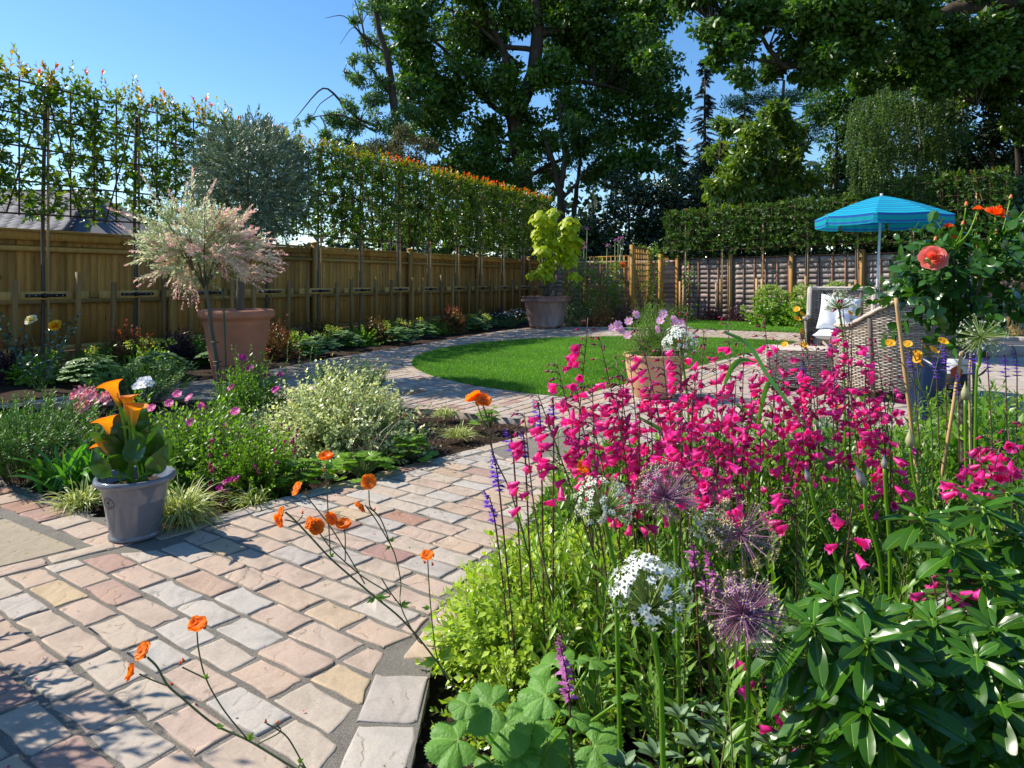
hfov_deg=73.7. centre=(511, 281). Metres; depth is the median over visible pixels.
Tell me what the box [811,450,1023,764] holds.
leafy perennial
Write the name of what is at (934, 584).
penstemon
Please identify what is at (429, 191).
pleached tree
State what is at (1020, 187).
hazel bush
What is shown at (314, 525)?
geum
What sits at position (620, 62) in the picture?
oak tree
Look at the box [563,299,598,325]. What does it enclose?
border shrub
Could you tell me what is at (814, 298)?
wicker armchair
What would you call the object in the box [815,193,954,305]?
parasol
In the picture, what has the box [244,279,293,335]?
tree support
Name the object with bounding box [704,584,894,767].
penstemon
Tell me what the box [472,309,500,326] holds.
ladys mantle
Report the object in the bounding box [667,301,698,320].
border shrub
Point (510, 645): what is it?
salvia
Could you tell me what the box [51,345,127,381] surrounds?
ladys mantle
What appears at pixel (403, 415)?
geum seed stems
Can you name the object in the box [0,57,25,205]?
pleached tree
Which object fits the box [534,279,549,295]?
tree support
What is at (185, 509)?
striped sedge
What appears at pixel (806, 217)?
pleached tree
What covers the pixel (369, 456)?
green geum
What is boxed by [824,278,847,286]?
hydrangea
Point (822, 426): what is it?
leafy perennial
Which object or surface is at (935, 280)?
standard rose
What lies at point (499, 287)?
tree support
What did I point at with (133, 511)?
glazed pot
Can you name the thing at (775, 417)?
penstemon
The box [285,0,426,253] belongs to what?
robinia tree
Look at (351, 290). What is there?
tree support
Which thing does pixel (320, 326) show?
nandina
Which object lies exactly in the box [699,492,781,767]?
allium
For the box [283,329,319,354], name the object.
leafy clump
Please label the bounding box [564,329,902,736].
penstemon
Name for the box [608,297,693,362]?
cosmos
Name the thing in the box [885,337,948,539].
geum
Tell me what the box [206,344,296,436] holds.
tall cistus
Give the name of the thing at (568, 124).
slender tree
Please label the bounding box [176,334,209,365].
leafy clump
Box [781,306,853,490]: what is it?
geum
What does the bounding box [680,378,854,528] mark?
leafy perennial
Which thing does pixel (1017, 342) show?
raised bed
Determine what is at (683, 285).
tree stake
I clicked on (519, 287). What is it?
tree support
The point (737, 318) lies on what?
border shrub
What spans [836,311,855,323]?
cushion
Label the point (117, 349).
nandina
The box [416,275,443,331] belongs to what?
tree support
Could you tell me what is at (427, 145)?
tree
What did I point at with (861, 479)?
agapanthus bud
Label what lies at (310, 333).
leafy clump
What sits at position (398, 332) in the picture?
ladys mantle
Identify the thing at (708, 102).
conifer
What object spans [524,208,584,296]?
golden tree
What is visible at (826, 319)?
cushion
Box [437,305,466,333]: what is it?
nandina
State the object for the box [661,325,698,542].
allium
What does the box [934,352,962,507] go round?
bamboo cane
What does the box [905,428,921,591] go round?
agapanthus bud
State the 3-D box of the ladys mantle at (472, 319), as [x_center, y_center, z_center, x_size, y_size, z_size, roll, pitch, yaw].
[-0.826,0.913,15.354,0.774,0.398,0.763,0,0,0]
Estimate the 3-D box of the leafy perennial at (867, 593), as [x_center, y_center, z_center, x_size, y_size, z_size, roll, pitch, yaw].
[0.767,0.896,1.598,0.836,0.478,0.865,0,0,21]
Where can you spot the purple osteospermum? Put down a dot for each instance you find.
(221, 488)
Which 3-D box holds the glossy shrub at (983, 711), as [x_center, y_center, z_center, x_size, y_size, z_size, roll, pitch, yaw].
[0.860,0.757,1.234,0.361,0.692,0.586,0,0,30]
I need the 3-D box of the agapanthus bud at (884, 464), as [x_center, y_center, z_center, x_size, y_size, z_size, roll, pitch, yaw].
[0.885,0.757,1.606,0.041,0.706,0.018,0,0,-37]
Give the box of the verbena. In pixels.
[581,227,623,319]
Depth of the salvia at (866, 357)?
2.43 m
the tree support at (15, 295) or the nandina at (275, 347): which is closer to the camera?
the tree support at (15, 295)
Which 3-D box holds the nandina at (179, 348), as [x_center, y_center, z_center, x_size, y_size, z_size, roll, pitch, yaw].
[-4.444,0.841,9.053,0.720,0.615,0.755,0,0,28]
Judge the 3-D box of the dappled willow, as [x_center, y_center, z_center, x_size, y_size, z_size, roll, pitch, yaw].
[-2.567,0.101,5.603,1.355,2.063,1.026,0,0,-26]
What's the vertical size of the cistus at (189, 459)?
0.516 m
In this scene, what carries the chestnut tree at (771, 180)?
on the ground
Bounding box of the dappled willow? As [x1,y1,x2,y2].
[106,167,288,414]
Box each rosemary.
[0,385,105,485]
[68,353,197,404]
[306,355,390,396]
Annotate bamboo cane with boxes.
[894,298,922,503]
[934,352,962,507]
[968,360,971,479]
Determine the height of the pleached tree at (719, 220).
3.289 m
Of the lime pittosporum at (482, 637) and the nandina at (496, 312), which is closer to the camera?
the lime pittosporum at (482, 637)
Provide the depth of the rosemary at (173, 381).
6.07 m
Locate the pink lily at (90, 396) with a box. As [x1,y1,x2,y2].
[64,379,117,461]
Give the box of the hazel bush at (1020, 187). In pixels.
[914,174,1023,248]
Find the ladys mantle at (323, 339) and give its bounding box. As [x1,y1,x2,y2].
[291,324,340,355]
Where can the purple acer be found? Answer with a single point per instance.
(1011, 285)
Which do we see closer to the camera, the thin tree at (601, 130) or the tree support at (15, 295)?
the tree support at (15, 295)
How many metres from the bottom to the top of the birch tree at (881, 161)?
8.212 m
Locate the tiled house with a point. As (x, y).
(74, 224)
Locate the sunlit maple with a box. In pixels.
[955,78,1023,184]
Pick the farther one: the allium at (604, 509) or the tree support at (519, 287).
the tree support at (519, 287)
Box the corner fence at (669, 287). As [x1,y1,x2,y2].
[540,260,675,316]
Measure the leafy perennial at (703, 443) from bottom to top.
0.635 m
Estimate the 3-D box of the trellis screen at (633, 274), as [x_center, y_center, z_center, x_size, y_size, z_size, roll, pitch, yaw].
[3.535,0.070,18.675,0.110,2.060,1.645,0,0,28]
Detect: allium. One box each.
[573,474,635,750]
[607,549,693,767]
[628,458,699,767]
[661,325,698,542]
[674,461,736,699]
[687,506,733,767]
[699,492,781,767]
[700,569,787,767]
[822,289,856,506]
[956,314,1009,546]
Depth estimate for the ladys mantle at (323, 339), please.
10.11 m
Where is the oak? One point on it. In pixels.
(984, 46)
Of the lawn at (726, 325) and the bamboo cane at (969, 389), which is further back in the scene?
the lawn at (726, 325)
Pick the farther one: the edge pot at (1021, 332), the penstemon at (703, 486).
the edge pot at (1021, 332)
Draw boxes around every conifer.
[653,129,691,255]
[686,59,717,209]
[716,78,845,165]
[727,66,756,254]
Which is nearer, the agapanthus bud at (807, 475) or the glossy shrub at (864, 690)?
the glossy shrub at (864, 690)
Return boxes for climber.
[637,242,669,319]
[680,259,700,317]
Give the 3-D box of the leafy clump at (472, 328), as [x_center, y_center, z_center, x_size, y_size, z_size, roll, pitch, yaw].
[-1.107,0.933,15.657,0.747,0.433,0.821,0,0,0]
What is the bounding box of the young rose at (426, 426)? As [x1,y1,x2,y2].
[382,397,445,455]
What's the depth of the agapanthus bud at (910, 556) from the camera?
1.50 m
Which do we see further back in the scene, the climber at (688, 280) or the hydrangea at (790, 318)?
the climber at (688, 280)
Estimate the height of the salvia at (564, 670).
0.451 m
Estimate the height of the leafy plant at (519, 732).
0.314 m
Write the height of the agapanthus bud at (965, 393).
0.825 m
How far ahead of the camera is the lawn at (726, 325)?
15.53 m
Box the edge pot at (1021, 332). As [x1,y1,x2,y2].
[1006,316,1023,335]
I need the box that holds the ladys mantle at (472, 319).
[462,313,491,329]
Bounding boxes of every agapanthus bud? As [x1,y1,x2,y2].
[804,466,841,594]
[855,466,883,592]
[881,454,891,599]
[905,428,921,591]
[907,505,916,618]
[961,382,968,547]
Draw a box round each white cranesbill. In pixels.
[490,311,521,326]
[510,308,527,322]
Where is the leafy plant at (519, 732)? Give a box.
[424,649,638,767]
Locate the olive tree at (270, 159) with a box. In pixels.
[174,105,322,310]
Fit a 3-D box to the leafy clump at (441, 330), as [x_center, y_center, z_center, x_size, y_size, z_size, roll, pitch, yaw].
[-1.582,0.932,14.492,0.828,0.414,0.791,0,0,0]
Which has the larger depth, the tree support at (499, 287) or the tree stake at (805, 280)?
the tree support at (499, 287)
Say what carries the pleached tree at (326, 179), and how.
on the soil
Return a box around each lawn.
[413,336,795,397]
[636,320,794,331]
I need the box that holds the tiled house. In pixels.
[0,189,188,237]
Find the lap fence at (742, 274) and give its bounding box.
[675,249,1023,328]
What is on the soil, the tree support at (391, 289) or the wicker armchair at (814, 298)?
the tree support at (391, 289)
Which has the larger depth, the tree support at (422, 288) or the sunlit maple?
the sunlit maple
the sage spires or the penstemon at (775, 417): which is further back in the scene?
the sage spires
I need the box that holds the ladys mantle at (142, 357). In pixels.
[122,337,194,376]
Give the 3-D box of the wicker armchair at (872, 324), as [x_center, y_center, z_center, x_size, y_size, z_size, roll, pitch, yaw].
[3.695,0.536,6.372,1.204,1.051,0.982,0,0,-24]
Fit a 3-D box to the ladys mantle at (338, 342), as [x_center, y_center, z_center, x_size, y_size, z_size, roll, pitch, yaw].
[-2.769,0.917,11.316,0.684,0.389,0.747,0,0,-28]
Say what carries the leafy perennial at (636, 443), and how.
on the soil
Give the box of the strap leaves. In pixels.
[638,331,848,499]
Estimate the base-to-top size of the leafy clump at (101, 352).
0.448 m
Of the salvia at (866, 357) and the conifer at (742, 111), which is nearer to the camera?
the salvia at (866, 357)
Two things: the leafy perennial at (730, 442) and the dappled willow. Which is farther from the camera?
the dappled willow
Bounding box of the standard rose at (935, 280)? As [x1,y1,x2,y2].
[850,194,1023,513]
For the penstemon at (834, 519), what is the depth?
1.45 m
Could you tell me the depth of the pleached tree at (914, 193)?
15.25 m
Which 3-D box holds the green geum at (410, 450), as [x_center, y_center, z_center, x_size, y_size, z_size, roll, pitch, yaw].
[-0.618,1.013,4.116,0.353,0.177,0.309,0,0,0]
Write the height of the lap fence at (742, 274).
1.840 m
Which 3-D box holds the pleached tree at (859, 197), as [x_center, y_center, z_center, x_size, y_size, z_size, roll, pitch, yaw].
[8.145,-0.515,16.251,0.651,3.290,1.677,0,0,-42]
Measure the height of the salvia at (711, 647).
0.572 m
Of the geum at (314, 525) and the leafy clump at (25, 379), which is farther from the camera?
the leafy clump at (25, 379)
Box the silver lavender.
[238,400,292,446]
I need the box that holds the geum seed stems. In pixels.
[327,399,405,470]
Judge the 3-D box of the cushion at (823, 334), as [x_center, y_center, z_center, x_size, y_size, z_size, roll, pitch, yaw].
[3.780,0.616,7.930,0.500,0.118,0.500,0,0,28]
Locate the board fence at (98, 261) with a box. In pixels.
[0,227,540,365]
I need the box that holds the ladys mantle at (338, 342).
[323,325,366,347]
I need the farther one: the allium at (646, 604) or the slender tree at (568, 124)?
the slender tree at (568, 124)
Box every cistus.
[91,390,301,500]
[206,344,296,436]
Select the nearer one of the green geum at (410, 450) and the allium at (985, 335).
the allium at (985, 335)
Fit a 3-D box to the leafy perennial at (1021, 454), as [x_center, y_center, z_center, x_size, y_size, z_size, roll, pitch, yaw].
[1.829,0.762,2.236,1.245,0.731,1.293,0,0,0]
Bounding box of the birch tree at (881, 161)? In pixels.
[816,74,978,249]
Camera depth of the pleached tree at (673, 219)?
19.78 m
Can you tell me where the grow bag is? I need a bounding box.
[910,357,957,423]
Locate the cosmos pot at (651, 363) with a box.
[624,351,686,399]
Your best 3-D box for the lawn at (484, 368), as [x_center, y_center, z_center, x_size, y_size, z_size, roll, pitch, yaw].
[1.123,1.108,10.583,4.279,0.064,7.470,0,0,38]
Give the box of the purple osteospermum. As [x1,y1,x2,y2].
[200,475,243,506]
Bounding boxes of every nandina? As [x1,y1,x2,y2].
[0,332,41,383]
[100,319,152,372]
[153,322,202,367]
[264,314,303,361]
[301,316,341,347]
[351,315,394,343]
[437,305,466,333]
[486,307,511,324]
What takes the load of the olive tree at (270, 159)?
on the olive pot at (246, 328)
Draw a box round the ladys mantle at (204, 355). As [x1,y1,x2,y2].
[193,346,208,359]
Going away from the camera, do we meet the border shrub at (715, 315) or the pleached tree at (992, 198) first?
the pleached tree at (992, 198)
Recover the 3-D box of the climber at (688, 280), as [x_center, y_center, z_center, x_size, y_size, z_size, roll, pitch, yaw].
[4.898,0.200,18.934,0.624,1.764,0.536,0,0,24]
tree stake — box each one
[678,280,684,311]
[715,279,721,317]
[755,279,762,308]
[801,276,807,298]
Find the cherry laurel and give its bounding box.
[569,150,725,260]
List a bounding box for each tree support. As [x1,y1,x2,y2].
[0,272,88,357]
[99,277,171,348]
[179,274,236,347]
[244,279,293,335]
[299,279,340,336]
[343,277,379,333]
[384,278,414,327]
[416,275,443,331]
[446,280,470,319]
[471,279,492,325]
[494,280,513,317]
[515,282,532,319]
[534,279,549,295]
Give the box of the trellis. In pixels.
[562,255,629,315]
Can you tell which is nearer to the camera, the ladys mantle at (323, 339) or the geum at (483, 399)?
the geum at (483, 399)
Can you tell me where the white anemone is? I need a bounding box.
[122,376,170,429]
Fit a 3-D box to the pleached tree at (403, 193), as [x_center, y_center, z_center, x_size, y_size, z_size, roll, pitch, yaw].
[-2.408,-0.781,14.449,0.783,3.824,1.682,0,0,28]
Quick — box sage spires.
[277,338,312,411]
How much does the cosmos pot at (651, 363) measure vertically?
0.405 m
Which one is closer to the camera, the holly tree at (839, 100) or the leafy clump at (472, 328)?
the leafy clump at (472, 328)
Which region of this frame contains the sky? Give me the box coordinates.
[0,0,1021,256]
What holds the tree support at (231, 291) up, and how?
on the soil
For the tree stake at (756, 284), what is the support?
on the soil
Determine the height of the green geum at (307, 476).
0.170 m
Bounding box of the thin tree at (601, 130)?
[558,102,614,249]
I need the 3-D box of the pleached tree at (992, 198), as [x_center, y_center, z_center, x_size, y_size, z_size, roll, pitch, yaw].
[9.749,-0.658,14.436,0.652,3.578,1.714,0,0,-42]
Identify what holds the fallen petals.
on the path
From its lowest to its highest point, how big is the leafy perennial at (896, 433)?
0.748 m
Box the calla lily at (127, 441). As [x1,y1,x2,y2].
[89,379,171,483]
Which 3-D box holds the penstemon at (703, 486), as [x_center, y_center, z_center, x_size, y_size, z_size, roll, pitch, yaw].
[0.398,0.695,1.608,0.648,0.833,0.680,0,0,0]
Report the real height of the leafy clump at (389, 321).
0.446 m
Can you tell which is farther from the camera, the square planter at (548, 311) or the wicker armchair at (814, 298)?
the square planter at (548, 311)
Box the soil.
[0,313,993,767]
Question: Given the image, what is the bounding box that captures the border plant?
[980,322,1020,336]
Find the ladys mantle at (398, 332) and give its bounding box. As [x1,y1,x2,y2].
[380,317,420,342]
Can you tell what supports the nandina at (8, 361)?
on the soil
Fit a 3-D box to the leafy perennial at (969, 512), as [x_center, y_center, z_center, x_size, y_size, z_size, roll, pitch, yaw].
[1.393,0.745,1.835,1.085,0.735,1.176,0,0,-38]
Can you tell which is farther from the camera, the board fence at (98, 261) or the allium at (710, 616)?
the board fence at (98, 261)
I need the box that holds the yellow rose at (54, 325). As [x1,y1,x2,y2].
[0,309,81,390]
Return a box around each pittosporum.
[248,354,441,480]
[415,505,771,767]
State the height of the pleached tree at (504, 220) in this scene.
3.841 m
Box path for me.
[0,327,1023,767]
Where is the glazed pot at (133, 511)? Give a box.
[92,466,176,543]
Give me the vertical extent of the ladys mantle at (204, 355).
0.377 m
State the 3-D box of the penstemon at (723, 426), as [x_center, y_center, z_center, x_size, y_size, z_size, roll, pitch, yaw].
[0.602,0.608,2.115,0.614,1.007,0.851,0,0,-35]
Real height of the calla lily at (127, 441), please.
0.457 m
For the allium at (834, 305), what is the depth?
2.70 m
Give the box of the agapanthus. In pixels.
[7,428,112,494]
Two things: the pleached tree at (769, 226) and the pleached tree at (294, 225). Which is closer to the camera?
the pleached tree at (294, 225)
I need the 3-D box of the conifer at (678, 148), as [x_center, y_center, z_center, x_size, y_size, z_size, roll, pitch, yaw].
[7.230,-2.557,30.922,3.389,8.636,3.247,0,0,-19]
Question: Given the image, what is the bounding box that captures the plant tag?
[947,351,967,390]
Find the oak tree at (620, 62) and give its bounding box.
[357,0,695,260]
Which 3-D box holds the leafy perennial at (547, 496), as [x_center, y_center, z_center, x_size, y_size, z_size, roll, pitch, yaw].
[0.372,0.855,2.791,0.963,0.565,0.978,0,0,14]
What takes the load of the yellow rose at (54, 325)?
on the soil
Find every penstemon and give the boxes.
[504,319,830,755]
[507,362,851,767]
[547,316,857,626]
[549,400,815,767]
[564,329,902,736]
[578,472,919,767]
[579,309,859,738]
[634,315,1021,650]
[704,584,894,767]
[733,334,897,603]
[756,299,993,586]
[761,338,945,597]
[848,565,1021,767]
[893,421,1023,713]
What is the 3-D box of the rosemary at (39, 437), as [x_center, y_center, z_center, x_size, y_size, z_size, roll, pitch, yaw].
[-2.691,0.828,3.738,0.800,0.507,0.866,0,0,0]
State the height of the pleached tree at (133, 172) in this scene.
3.954 m
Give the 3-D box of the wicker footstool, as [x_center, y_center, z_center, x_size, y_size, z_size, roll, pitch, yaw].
[2.880,0.859,6.900,0.602,0.381,0.542,0,0,20]
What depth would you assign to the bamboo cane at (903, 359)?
2.35 m
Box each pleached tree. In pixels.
[0,42,111,362]
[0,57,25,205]
[64,68,191,346]
[158,90,250,349]
[227,117,315,332]
[276,129,362,328]
[325,140,397,329]
[361,151,431,323]
[402,161,459,321]
[432,168,483,316]
[460,172,506,325]
[483,180,521,311]
[503,185,540,318]
[521,189,558,295]
[658,207,710,313]
[692,203,749,320]
[733,199,790,290]
[773,194,841,285]
[822,190,888,283]
[872,171,954,254]
[932,165,1023,276]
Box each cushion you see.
[813,329,836,339]
[816,294,860,329]
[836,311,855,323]
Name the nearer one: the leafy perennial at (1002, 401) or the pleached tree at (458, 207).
the leafy perennial at (1002, 401)
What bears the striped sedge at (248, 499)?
on the soil
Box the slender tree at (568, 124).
[511,100,621,246]
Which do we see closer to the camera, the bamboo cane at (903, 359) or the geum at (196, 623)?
the geum at (196, 623)
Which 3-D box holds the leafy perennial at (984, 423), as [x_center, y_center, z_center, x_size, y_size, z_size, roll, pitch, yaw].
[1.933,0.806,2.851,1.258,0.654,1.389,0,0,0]
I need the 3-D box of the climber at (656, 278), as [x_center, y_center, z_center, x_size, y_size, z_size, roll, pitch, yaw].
[3.896,0.019,18.989,0.931,2.205,0.808,0,0,42]
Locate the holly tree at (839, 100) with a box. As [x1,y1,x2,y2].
[780,79,977,256]
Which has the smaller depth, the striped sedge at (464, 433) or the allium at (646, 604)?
the allium at (646, 604)
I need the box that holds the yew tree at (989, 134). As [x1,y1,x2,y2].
[908,89,1023,227]
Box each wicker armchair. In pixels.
[803,286,876,364]
[833,284,977,397]
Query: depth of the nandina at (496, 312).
17.37 m
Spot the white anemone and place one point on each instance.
(144, 382)
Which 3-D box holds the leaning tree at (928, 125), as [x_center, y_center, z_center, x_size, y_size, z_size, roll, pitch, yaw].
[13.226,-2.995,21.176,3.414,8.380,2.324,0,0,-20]
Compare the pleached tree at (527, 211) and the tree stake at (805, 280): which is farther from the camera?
the pleached tree at (527, 211)
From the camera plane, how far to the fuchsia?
3.48 m
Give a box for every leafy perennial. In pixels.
[512,428,688,558]
[558,434,667,489]
[606,391,817,553]
[658,437,877,767]
[670,545,991,767]
[674,426,774,482]
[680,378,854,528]
[751,427,976,598]
[773,389,902,473]
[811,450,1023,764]
[813,378,1021,539]
[848,442,1023,765]
[880,366,1023,446]
[886,393,1023,502]
[922,390,1023,448]
[929,433,1023,545]
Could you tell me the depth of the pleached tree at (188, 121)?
10.09 m
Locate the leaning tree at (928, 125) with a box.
[875,63,972,175]
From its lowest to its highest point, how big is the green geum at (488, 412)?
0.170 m
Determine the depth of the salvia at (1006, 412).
2.29 m
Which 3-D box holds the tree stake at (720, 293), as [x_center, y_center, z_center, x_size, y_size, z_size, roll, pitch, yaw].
[5.691,0.532,18.823,0.084,1.197,0.206,0,0,-41]
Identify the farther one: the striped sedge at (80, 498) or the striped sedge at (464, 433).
the striped sedge at (464, 433)
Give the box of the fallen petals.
[6,448,565,767]
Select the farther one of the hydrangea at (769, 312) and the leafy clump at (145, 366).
the hydrangea at (769, 312)
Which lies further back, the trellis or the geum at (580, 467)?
the trellis
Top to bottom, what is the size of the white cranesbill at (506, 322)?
0.413 m
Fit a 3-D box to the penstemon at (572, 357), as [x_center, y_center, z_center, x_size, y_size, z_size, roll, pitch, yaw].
[0.446,0.605,1.947,0.821,1.013,0.689,0,0,36]
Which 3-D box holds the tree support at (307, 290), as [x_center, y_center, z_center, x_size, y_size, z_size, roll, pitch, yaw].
[-3.461,0.544,12.376,0.136,1.174,1.020,0,0,29]
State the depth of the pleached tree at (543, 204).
20.27 m
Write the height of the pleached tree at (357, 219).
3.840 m
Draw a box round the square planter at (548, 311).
[521,296,570,328]
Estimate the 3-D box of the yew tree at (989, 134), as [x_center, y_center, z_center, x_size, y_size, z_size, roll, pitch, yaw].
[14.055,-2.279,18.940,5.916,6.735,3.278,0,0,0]
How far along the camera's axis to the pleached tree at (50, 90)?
8.37 m
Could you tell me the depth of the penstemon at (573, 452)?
1.64 m
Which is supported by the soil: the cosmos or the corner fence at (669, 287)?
the corner fence at (669, 287)
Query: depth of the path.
2.32 m
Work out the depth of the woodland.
38.17 m
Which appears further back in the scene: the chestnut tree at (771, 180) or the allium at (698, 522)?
the chestnut tree at (771, 180)
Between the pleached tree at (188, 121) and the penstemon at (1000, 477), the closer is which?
the penstemon at (1000, 477)
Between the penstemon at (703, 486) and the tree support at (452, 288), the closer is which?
the penstemon at (703, 486)
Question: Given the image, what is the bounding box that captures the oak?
[664,0,1023,104]
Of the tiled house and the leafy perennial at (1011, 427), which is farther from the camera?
the tiled house
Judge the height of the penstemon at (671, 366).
1.032 m
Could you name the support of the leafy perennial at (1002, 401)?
on the soil
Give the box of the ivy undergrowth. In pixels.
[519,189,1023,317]
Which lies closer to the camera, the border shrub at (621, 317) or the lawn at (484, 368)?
the lawn at (484, 368)
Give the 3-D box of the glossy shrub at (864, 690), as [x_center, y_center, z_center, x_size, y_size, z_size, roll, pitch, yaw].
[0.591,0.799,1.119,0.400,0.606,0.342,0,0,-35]
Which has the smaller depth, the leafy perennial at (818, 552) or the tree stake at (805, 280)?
the leafy perennial at (818, 552)
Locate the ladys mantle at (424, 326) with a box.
[402,317,439,336]
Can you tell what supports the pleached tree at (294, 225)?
on the soil
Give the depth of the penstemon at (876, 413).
2.04 m
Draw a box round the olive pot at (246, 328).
[197,308,274,380]
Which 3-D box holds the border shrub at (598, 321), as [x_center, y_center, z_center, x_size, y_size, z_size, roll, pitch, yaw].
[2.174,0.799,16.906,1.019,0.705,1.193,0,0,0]
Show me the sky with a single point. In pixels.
(273, 55)
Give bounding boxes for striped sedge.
[27,473,102,516]
[138,474,235,541]
[220,483,280,510]
[426,401,459,418]
[433,419,483,441]
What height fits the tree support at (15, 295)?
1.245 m
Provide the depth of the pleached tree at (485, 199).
17.35 m
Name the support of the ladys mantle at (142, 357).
on the soil
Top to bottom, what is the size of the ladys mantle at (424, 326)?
0.413 m
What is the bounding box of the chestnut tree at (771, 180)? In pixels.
[699,95,827,255]
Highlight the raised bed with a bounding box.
[800,329,1023,355]
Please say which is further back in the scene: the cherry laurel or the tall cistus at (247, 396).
the cherry laurel
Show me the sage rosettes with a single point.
(697, 742)
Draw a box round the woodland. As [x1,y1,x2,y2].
[256,138,1022,260]
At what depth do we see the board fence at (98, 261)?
10.87 m
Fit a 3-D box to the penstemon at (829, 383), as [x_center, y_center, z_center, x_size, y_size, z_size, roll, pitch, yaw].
[1.117,0.582,2.081,0.892,1.058,0.477,0,0,-6]
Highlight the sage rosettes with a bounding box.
[602,701,783,767]
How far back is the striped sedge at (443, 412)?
5.45 m
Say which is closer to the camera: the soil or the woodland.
the soil
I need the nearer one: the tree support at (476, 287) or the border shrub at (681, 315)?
the tree support at (476, 287)
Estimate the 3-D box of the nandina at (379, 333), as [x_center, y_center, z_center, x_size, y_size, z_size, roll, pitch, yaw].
[-2.489,0.857,12.273,0.768,0.587,0.746,0,0,-29]
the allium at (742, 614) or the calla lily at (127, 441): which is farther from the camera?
the calla lily at (127, 441)
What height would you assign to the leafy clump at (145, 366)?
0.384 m
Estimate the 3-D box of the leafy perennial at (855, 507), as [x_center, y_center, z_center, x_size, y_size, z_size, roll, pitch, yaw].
[1.158,0.792,2.230,1.261,0.641,1.233,0,0,-17]
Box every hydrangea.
[739,281,797,326]
[773,282,814,327]
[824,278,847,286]
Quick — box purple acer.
[988,270,1023,313]
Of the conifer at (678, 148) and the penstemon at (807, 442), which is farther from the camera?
the conifer at (678, 148)
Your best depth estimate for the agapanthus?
3.51 m
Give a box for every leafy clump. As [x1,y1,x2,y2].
[0,345,85,386]
[61,339,129,376]
[113,345,184,375]
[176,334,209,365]
[283,322,327,350]
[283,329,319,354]
[341,324,381,346]
[379,319,405,339]
[421,316,456,334]
[457,314,478,330]
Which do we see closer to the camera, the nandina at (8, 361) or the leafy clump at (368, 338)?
the nandina at (8, 361)
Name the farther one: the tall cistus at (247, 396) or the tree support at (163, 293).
the tree support at (163, 293)
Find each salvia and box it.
[482,399,565,693]
[554,635,586,767]
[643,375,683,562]
[683,543,721,767]
[800,337,870,538]
[904,333,977,516]
[982,344,1021,495]
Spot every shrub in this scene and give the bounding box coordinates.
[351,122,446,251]
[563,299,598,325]
[568,286,616,322]
[582,299,619,326]
[607,301,639,325]
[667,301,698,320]
[696,301,722,320]
[726,301,749,321]
[743,572,979,767]
[876,478,1023,767]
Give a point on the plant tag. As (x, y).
(951, 375)
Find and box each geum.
[124,615,305,767]
[272,457,337,489]
[273,450,486,745]
[330,450,398,482]
[381,433,438,462]
[465,390,548,634]
[468,406,500,428]
[576,460,612,723]
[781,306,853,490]
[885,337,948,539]
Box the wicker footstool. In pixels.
[765,344,831,389]
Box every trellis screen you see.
[630,245,651,319]
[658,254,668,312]
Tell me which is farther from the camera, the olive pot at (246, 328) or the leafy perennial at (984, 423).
the olive pot at (246, 328)
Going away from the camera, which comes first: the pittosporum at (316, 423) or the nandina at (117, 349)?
the pittosporum at (316, 423)
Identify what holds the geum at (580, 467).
on the soil
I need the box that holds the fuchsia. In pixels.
[203,422,300,507]
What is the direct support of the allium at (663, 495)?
on the soil

